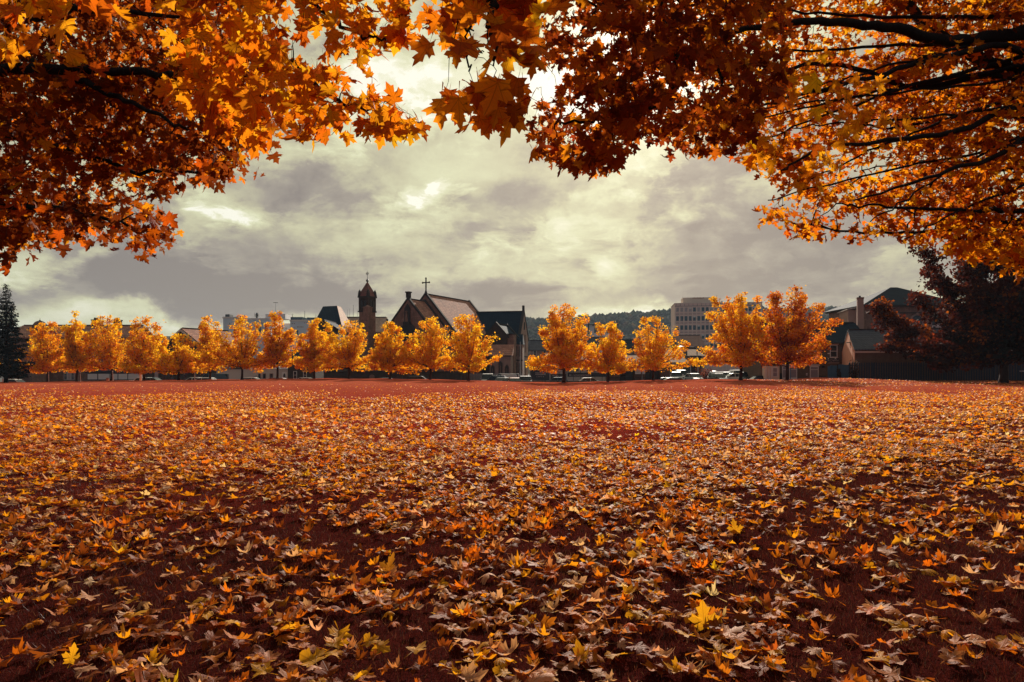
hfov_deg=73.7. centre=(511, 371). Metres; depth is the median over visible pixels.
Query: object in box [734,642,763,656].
fallen leaf
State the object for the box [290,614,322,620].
fallen leaf
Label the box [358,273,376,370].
bell tower
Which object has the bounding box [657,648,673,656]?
fallen leaf
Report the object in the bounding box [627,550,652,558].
fallen leaf
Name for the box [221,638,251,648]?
fallen leaf
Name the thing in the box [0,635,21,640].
fallen leaf
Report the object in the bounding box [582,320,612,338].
grey works
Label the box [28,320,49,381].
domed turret
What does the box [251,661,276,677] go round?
fallen leaf
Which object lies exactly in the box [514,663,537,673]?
fallen leaf
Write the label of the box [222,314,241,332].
tower block
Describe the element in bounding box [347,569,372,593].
fallen leaf
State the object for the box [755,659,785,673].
fallen leaf
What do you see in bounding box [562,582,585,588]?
fallen leaf
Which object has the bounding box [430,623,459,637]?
fallen leaf
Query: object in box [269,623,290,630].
fallen leaf
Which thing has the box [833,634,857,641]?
fallen leaf
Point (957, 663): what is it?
fallen leaf
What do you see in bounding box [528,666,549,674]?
fallen leaf
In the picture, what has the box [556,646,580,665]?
fallen leaf
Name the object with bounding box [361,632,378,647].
fallen leaf
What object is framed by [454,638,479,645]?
fallen leaf
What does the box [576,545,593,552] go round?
fallen leaf
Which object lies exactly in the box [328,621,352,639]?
fallen leaf
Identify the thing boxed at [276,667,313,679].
fallen leaf
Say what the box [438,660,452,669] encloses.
fallen leaf
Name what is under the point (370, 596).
fallen leaf
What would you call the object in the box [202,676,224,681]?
fallen leaf
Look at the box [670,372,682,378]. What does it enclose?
parked car
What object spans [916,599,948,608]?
fallen leaf
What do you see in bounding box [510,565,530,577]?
fallen leaf
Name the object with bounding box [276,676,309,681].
fallen leaf
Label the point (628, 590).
fallen leaf
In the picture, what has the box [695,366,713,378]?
shrub
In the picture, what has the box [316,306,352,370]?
square roofed hall
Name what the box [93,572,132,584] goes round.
fallen leaf
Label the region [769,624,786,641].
fallen leaf
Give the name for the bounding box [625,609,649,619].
fallen leaf
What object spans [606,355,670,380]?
gate building
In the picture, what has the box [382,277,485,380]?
church
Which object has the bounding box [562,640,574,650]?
fallen leaf
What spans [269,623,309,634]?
fallen leaf
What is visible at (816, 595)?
fallen leaf
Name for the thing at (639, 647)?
fallen leaf
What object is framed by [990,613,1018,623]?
fallen leaf
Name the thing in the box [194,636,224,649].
fallen leaf
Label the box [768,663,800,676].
fallen leaf
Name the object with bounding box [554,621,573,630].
fallen leaf
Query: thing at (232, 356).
young maple
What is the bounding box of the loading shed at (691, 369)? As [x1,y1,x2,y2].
[669,356,701,376]
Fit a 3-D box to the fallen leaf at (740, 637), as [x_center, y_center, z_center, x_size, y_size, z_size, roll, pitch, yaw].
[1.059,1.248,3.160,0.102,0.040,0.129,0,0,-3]
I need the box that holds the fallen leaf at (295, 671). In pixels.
[279,667,303,681]
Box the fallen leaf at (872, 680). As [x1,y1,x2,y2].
[865,674,898,681]
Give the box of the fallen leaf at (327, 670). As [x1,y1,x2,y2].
[313,660,340,681]
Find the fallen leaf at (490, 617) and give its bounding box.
[478,615,498,619]
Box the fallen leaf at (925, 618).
[919,616,938,622]
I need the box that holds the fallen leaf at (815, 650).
[802,646,832,656]
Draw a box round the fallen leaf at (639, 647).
[626,636,649,661]
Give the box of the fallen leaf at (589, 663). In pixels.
[581,659,603,668]
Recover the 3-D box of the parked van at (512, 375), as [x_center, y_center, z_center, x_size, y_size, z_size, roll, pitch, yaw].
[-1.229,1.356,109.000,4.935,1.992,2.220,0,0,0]
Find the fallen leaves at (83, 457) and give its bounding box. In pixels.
[0,436,1023,510]
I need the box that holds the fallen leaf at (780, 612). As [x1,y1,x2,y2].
[765,610,790,620]
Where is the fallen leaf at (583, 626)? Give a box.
[574,622,591,630]
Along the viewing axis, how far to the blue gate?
89.30 m
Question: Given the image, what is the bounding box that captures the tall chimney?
[856,296,863,328]
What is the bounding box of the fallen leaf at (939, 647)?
[928,642,952,652]
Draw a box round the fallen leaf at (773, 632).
[766,629,789,637]
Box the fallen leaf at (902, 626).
[888,620,919,633]
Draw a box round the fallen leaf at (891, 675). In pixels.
[866,660,918,681]
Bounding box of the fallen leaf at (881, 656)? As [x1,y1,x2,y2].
[870,651,892,665]
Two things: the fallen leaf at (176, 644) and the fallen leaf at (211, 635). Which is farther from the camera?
the fallen leaf at (211, 635)
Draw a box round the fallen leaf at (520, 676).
[503,665,526,681]
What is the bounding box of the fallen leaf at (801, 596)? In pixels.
[787,592,812,597]
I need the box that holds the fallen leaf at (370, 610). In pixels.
[362,604,384,614]
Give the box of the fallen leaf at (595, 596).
[581,588,601,601]
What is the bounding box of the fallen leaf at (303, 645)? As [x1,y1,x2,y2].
[291,642,319,652]
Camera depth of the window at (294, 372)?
114.37 m
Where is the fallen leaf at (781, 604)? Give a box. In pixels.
[774,598,795,611]
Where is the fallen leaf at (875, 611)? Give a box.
[856,607,884,616]
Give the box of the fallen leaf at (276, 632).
[260,625,296,641]
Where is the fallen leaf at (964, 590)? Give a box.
[951,587,981,591]
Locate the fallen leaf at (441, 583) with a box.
[428,578,447,588]
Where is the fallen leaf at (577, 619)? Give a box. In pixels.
[562,611,585,627]
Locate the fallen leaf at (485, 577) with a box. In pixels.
[479,573,499,584]
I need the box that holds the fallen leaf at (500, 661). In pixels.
[484,658,515,668]
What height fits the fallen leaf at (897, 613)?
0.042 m
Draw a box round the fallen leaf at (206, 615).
[196,610,212,619]
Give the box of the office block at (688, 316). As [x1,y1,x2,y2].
[671,297,762,372]
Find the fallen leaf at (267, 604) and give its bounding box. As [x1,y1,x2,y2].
[255,596,278,611]
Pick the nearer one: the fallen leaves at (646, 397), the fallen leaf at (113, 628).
the fallen leaf at (113, 628)
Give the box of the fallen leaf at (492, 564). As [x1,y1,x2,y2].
[481,559,505,568]
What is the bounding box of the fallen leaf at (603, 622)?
[590,617,620,630]
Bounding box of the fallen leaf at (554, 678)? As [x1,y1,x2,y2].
[543,670,557,681]
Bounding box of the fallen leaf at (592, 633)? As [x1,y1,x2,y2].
[582,629,602,636]
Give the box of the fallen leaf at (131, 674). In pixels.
[126,671,134,681]
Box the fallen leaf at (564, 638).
[554,628,574,640]
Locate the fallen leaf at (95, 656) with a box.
[87,651,103,660]
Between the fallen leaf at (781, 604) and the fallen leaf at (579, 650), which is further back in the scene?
the fallen leaf at (781, 604)
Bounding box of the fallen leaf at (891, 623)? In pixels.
[874,617,896,625]
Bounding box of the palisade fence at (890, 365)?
[849,362,1023,379]
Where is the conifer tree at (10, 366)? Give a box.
[0,284,34,382]
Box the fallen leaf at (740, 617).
[726,607,755,622]
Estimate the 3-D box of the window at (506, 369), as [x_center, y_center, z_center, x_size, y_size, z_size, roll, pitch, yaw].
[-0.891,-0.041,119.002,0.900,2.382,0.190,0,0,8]
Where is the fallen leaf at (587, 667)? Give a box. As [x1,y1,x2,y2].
[576,654,602,671]
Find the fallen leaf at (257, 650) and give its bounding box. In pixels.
[244,648,273,660]
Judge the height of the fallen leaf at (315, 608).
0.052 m
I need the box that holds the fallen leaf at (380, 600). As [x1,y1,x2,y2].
[377,595,392,609]
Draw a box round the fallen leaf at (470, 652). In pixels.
[461,648,473,656]
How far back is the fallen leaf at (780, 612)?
3.54 m
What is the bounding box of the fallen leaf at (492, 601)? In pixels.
[481,590,497,604]
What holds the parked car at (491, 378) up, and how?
on the road
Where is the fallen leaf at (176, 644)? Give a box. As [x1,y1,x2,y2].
[159,639,183,652]
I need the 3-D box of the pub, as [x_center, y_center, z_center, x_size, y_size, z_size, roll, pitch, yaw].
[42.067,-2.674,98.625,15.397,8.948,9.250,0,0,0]
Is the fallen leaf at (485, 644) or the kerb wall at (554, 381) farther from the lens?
the kerb wall at (554, 381)
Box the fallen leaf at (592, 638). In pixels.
[577,632,601,642]
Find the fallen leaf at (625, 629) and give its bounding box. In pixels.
[615,624,641,633]
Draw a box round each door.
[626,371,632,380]
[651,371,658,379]
[810,364,819,377]
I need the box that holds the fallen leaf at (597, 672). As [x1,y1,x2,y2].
[588,668,607,678]
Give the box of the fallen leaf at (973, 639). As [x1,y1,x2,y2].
[963,633,986,647]
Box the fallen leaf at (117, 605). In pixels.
[101,601,123,613]
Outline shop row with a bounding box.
[145,365,230,379]
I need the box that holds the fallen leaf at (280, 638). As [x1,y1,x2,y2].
[274,633,294,644]
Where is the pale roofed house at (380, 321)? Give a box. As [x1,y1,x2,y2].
[347,309,386,370]
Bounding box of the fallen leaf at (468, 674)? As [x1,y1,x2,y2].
[448,660,488,681]
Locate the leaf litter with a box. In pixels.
[746,378,1023,385]
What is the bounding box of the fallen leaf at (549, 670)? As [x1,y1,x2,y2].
[545,668,556,681]
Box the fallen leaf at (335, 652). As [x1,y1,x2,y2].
[323,648,343,658]
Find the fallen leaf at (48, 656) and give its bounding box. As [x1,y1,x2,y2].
[39,651,59,658]
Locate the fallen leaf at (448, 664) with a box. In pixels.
[434,661,456,675]
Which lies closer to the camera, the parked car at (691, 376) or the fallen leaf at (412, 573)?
the fallen leaf at (412, 573)
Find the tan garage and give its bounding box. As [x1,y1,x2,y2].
[841,328,1023,380]
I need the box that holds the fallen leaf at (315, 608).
[299,600,317,611]
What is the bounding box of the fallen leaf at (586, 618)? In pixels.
[579,613,601,623]
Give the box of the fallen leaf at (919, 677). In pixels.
[914,675,935,681]
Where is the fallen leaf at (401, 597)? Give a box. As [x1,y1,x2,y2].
[390,588,414,604]
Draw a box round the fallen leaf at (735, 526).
[727,518,743,534]
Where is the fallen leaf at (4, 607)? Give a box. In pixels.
[0,602,11,611]
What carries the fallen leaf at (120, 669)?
on the lawn at (380, 389)
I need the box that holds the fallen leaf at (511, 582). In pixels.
[501,581,530,590]
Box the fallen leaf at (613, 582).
[592,575,615,584]
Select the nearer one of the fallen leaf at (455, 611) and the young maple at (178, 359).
the fallen leaf at (455, 611)
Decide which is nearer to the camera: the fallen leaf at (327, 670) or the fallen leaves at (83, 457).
the fallen leaf at (327, 670)
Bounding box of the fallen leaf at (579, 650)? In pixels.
[564,639,590,663]
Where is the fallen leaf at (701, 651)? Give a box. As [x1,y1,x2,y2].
[685,650,707,661]
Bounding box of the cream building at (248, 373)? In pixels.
[217,369,287,378]
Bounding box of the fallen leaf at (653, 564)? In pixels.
[638,556,665,570]
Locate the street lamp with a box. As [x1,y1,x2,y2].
[520,342,520,375]
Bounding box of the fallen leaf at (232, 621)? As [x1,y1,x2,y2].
[216,617,240,625]
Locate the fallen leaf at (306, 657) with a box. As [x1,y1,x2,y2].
[299,647,325,666]
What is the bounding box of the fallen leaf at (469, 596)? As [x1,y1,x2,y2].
[455,594,472,600]
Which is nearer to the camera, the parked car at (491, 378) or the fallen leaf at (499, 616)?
the fallen leaf at (499, 616)
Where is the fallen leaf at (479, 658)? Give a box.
[455,656,482,662]
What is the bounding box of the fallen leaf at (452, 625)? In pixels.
[447,622,468,636]
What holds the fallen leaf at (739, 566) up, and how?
on the lawn at (380, 389)
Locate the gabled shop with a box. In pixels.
[165,327,246,367]
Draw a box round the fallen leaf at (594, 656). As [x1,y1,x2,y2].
[584,647,604,661]
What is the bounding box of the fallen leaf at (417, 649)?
[406,640,426,656]
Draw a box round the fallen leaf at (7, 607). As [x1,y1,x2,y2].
[0,599,14,614]
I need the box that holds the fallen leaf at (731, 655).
[717,647,741,658]
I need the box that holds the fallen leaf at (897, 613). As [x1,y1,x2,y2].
[880,605,911,618]
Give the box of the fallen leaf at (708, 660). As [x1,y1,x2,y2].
[691,655,713,664]
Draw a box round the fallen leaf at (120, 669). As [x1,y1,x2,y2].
[111,659,138,673]
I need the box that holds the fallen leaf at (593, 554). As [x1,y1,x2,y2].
[584,552,602,556]
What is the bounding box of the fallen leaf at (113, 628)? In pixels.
[100,623,127,634]
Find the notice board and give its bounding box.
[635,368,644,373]
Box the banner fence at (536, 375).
[530,368,609,380]
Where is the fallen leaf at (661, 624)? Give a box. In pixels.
[655,617,674,628]
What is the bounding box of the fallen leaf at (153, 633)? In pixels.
[118,631,157,641]
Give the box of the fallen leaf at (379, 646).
[368,639,390,653]
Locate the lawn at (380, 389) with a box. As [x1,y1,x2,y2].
[0,377,1023,681]
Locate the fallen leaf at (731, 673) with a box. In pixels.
[707,669,742,678]
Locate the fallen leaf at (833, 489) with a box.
[829,483,841,494]
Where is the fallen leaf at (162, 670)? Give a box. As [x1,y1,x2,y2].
[150,664,173,679]
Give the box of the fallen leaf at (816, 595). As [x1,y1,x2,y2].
[799,590,826,601]
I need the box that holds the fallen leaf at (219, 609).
[203,599,235,620]
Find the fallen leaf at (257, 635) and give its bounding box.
[250,632,270,641]
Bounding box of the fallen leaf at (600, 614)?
[587,610,611,619]
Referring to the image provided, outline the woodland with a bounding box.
[526,305,973,355]
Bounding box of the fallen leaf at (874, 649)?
[862,646,885,653]
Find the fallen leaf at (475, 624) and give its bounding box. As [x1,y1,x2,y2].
[468,617,497,632]
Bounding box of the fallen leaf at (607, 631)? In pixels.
[603,627,623,633]
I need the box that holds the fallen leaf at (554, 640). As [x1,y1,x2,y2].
[520,638,558,648]
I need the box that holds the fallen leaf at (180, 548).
[169,544,186,552]
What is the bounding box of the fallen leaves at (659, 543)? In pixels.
[0,494,1023,681]
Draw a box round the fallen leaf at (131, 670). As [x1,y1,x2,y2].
[122,666,149,674]
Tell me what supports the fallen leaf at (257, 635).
on the lawn at (380, 389)
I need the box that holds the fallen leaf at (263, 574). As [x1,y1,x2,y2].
[257,565,276,576]
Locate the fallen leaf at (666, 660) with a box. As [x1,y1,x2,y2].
[652,656,672,677]
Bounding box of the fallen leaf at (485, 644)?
[479,640,499,647]
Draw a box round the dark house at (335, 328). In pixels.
[310,319,348,370]
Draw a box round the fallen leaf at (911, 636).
[894,631,915,643]
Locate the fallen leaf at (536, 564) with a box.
[525,559,545,568]
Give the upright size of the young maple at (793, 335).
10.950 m
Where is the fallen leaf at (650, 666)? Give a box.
[641,660,663,670]
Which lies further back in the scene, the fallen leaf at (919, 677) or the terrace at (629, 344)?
the terrace at (629, 344)
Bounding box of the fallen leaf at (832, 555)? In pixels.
[825,547,842,564]
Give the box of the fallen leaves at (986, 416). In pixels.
[0,404,1023,443]
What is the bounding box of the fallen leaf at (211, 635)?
[199,628,225,645]
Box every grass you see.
[0,424,1023,474]
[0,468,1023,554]
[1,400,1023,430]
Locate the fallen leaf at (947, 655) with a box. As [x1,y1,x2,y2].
[938,648,967,667]
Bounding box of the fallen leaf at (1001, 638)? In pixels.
[995,635,1021,648]
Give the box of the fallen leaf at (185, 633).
[154,629,194,641]
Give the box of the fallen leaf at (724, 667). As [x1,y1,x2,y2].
[715,654,739,681]
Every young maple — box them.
[16,321,79,381]
[56,311,98,381]
[72,315,133,380]
[115,315,169,380]
[121,333,206,379]
[181,314,281,379]
[194,315,231,379]
[255,310,301,378]
[293,317,337,378]
[305,320,374,378]
[366,321,412,378]
[384,316,454,379]
[442,314,502,380]
[525,302,598,382]
[581,317,632,381]
[620,314,695,379]
[692,292,771,379]
[752,285,843,380]
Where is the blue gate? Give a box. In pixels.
[828,364,848,377]
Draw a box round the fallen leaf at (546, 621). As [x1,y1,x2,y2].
[533,615,555,630]
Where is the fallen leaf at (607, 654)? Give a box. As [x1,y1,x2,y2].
[604,651,633,658]
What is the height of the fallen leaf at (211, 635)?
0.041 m
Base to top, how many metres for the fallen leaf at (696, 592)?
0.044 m
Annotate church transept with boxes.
[483,322,518,373]
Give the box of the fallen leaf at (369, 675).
[353,665,375,679]
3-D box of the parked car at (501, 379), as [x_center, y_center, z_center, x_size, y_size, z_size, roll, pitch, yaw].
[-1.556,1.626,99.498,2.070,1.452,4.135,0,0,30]
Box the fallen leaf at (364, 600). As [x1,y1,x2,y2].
[357,593,374,605]
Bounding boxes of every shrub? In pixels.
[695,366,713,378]
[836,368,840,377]
[847,360,858,377]
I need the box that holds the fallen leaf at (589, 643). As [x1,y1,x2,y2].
[585,642,604,652]
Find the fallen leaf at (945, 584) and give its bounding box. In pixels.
[938,575,955,590]
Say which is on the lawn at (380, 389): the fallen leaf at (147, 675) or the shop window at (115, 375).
the fallen leaf at (147, 675)
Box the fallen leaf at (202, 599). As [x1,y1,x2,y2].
[190,597,217,604]
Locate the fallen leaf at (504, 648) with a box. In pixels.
[492,636,521,660]
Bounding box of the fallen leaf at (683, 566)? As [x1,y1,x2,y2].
[663,561,698,574]
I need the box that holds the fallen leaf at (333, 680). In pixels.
[323,677,341,681]
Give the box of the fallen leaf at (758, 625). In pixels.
[749,618,770,631]
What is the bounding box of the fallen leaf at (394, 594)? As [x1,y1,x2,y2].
[384,589,399,601]
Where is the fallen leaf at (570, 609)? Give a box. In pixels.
[559,602,584,611]
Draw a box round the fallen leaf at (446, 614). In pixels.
[429,607,460,621]
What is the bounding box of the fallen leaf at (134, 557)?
[128,553,149,561]
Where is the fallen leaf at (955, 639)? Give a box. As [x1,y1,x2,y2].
[941,632,968,649]
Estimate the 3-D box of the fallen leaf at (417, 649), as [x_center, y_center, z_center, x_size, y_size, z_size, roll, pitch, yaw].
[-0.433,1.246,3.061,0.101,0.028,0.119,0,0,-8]
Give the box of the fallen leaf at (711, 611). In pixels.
[694,601,728,618]
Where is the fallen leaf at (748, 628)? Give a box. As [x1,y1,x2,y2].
[742,622,760,637]
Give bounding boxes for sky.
[0,0,1023,335]
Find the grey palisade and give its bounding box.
[474,373,521,380]
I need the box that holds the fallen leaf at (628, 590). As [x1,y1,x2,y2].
[613,584,636,595]
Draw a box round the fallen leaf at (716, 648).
[704,643,733,659]
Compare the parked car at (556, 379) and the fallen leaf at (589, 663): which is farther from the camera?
the parked car at (556, 379)
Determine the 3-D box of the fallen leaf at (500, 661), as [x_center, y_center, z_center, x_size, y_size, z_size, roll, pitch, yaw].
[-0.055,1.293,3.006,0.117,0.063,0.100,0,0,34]
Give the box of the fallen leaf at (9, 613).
[0,609,20,614]
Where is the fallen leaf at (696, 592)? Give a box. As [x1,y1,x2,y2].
[683,590,700,596]
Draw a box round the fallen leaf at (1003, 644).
[989,637,1015,652]
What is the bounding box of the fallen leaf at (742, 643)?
[735,639,767,655]
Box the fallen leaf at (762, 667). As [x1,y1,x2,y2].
[749,660,776,675]
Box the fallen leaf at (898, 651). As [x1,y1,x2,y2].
[883,648,917,654]
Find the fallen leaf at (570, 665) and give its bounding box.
[553,655,580,672]
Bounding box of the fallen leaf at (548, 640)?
[535,634,552,650]
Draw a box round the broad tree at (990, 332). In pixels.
[865,217,1023,382]
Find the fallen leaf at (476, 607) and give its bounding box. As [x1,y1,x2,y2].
[469,603,483,612]
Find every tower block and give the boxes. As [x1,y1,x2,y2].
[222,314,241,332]
[281,323,289,368]
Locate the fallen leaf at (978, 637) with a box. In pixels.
[964,634,987,643]
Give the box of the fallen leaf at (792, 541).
[788,539,814,544]
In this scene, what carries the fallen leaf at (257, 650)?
on the lawn at (380, 389)
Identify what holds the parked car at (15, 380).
on the road
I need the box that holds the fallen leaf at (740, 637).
[729,632,750,643]
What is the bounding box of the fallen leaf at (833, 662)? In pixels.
[821,649,847,672]
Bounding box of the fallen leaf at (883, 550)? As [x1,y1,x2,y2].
[876,546,898,556]
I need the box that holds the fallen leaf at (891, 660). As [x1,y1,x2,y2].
[875,649,903,664]
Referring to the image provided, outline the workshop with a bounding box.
[545,354,605,380]
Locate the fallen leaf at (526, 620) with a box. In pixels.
[518,614,535,626]
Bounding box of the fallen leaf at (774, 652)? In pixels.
[762,648,782,654]
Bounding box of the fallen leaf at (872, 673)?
[857,663,884,680]
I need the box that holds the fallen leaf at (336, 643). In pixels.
[325,631,348,651]
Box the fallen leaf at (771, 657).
[758,653,784,663]
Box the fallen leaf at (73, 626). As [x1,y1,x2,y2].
[59,618,81,632]
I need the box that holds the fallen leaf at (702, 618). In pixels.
[688,600,719,631]
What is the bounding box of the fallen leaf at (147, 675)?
[121,666,170,680]
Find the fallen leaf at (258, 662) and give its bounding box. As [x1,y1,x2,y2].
[241,660,274,664]
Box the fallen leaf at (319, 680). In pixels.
[308,677,325,681]
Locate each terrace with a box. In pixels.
[8,318,153,381]
[528,340,554,375]
[571,337,601,352]
[609,339,633,354]
[634,342,671,354]
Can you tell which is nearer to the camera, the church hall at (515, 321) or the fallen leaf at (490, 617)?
the fallen leaf at (490, 617)
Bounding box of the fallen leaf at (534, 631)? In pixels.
[524,627,546,637]
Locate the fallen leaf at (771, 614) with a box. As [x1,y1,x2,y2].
[756,609,781,618]
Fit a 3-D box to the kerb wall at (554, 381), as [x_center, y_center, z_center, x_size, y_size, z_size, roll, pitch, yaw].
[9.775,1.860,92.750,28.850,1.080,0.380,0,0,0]
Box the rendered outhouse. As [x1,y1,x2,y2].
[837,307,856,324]
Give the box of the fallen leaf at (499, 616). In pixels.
[492,613,517,619]
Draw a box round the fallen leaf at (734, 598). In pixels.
[728,595,755,609]
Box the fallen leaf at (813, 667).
[800,658,831,676]
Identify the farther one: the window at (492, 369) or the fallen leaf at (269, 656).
the window at (492, 369)
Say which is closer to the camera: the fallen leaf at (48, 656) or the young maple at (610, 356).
the fallen leaf at (48, 656)
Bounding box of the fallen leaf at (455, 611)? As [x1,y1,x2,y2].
[450,608,470,616]
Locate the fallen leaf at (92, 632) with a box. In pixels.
[68,623,108,639]
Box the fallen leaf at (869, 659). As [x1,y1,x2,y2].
[864,656,882,662]
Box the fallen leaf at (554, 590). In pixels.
[548,589,567,595]
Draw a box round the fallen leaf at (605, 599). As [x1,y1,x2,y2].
[600,592,609,604]
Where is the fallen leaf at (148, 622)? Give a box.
[136,617,157,629]
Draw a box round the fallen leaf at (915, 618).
[901,614,933,625]
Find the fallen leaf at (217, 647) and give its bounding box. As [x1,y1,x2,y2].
[209,637,228,655]
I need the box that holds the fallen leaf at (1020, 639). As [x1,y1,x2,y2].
[1009,632,1023,643]
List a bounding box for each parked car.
[8,379,24,381]
[142,378,160,380]
[196,377,215,379]
[406,376,425,378]
[485,376,505,380]
[492,377,508,380]
[507,378,522,380]
[520,376,531,380]
[549,377,567,380]
[579,378,597,380]
[664,378,682,379]
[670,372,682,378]
[684,373,702,379]
[708,373,727,378]
[726,373,738,378]
[738,372,749,378]
[750,376,763,378]
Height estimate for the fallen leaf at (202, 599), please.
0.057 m
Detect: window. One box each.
[87,373,97,379]
[98,373,109,379]
[110,373,117,379]
[118,373,127,379]
[128,373,139,379]
[293,371,296,378]
[398,323,418,357]
[490,364,494,375]
[498,360,502,373]
[504,364,509,373]
[782,364,796,379]
[829,344,838,357]
[910,313,923,327]
[930,314,943,327]
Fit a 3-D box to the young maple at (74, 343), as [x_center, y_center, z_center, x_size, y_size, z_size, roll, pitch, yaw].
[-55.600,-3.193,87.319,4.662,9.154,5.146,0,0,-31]
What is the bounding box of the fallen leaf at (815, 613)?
[805,608,826,621]
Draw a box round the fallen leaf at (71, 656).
[62,642,79,667]
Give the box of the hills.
[0,321,660,373]
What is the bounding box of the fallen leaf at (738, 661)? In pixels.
[718,656,755,670]
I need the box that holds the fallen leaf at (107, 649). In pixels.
[90,647,123,656]
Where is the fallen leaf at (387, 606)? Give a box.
[382,604,398,611]
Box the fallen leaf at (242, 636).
[223,629,256,642]
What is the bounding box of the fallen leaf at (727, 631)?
[708,624,744,641]
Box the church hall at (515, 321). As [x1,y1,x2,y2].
[476,305,528,375]
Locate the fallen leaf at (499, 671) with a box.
[492,665,513,676]
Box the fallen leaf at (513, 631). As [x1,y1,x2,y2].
[498,627,524,634]
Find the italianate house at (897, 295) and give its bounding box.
[825,287,953,328]
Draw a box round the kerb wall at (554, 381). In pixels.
[509,381,599,381]
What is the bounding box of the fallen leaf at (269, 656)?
[258,650,281,662]
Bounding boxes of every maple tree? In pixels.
[0,0,295,275]
[152,0,798,180]
[677,0,1023,284]
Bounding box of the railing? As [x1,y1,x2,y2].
[609,377,660,380]
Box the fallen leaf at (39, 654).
[29,648,67,658]
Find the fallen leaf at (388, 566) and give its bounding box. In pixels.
[377,552,394,572]
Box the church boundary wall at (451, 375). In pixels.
[323,371,462,379]
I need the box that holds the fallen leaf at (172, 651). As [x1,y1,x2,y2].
[160,646,182,652]
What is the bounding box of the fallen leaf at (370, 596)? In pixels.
[360,589,376,599]
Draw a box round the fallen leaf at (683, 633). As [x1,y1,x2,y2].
[674,629,694,637]
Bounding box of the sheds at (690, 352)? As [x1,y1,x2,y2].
[660,346,704,377]
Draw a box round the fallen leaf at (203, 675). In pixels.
[188,671,217,678]
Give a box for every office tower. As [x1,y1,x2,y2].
[243,313,291,368]
[290,314,316,350]
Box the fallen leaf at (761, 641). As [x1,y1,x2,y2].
[760,638,783,655]
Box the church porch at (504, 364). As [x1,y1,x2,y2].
[488,344,513,375]
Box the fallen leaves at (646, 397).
[0,383,1023,410]
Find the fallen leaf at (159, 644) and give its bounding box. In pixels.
[137,641,170,653]
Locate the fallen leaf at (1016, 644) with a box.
[1007,639,1023,647]
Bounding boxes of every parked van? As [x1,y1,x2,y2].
[202,374,228,378]
[480,374,492,380]
[496,374,518,377]
[675,370,685,379]
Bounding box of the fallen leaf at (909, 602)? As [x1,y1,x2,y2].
[892,598,914,605]
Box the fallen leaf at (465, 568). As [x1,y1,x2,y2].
[452,560,479,569]
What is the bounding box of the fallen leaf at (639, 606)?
[628,603,653,612]
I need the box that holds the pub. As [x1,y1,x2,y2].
[743,322,859,379]
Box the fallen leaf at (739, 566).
[732,561,753,568]
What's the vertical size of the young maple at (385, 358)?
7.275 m
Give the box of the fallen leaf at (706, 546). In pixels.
[688,542,716,548]
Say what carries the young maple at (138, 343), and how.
on the lawn at (380, 389)
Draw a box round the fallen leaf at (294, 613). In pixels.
[285,607,300,621]
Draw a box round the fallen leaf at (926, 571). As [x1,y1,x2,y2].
[907,569,938,575]
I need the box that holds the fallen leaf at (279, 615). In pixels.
[268,605,293,624]
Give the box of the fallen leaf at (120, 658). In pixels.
[103,650,134,668]
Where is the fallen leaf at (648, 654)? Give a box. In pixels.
[637,649,665,657]
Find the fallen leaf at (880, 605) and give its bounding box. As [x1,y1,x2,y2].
[862,599,890,609]
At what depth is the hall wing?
126.41 m
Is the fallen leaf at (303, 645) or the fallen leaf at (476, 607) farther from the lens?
the fallen leaf at (476, 607)
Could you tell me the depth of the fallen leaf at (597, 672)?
2.89 m
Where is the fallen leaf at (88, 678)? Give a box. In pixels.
[78,670,100,681]
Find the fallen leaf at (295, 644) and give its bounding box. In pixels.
[282,637,308,650]
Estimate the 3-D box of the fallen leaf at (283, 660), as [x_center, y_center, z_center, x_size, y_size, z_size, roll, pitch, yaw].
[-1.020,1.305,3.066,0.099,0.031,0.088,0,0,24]
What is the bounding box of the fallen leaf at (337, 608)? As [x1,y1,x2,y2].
[331,605,348,611]
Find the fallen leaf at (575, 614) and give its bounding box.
[560,611,591,618]
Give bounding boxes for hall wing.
[516,334,524,377]
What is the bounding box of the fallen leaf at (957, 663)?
[946,659,970,666]
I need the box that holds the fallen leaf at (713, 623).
[703,618,727,628]
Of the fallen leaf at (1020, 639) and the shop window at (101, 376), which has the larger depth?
the shop window at (101, 376)
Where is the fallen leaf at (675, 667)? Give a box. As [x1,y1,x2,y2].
[664,657,681,672]
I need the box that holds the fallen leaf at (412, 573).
[405,569,417,578]
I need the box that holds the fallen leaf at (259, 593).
[248,591,275,598]
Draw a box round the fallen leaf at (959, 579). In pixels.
[948,574,974,589]
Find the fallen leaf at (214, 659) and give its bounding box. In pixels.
[199,652,225,663]
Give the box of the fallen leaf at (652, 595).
[647,592,666,598]
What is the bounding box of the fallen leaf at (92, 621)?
[77,617,102,626]
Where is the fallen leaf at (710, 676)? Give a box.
[693,669,723,681]
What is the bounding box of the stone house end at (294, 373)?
[288,349,324,378]
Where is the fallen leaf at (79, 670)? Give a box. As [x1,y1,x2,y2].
[73,664,96,677]
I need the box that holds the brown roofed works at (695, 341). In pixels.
[672,335,704,353]
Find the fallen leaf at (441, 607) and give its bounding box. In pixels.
[433,600,453,612]
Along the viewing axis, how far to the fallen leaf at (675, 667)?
2.89 m
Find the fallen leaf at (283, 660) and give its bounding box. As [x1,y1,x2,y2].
[272,657,294,665]
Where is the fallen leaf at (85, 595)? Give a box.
[76,590,101,600]
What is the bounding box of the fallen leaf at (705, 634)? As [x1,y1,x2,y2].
[694,626,711,641]
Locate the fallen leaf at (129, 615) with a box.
[122,609,148,618]

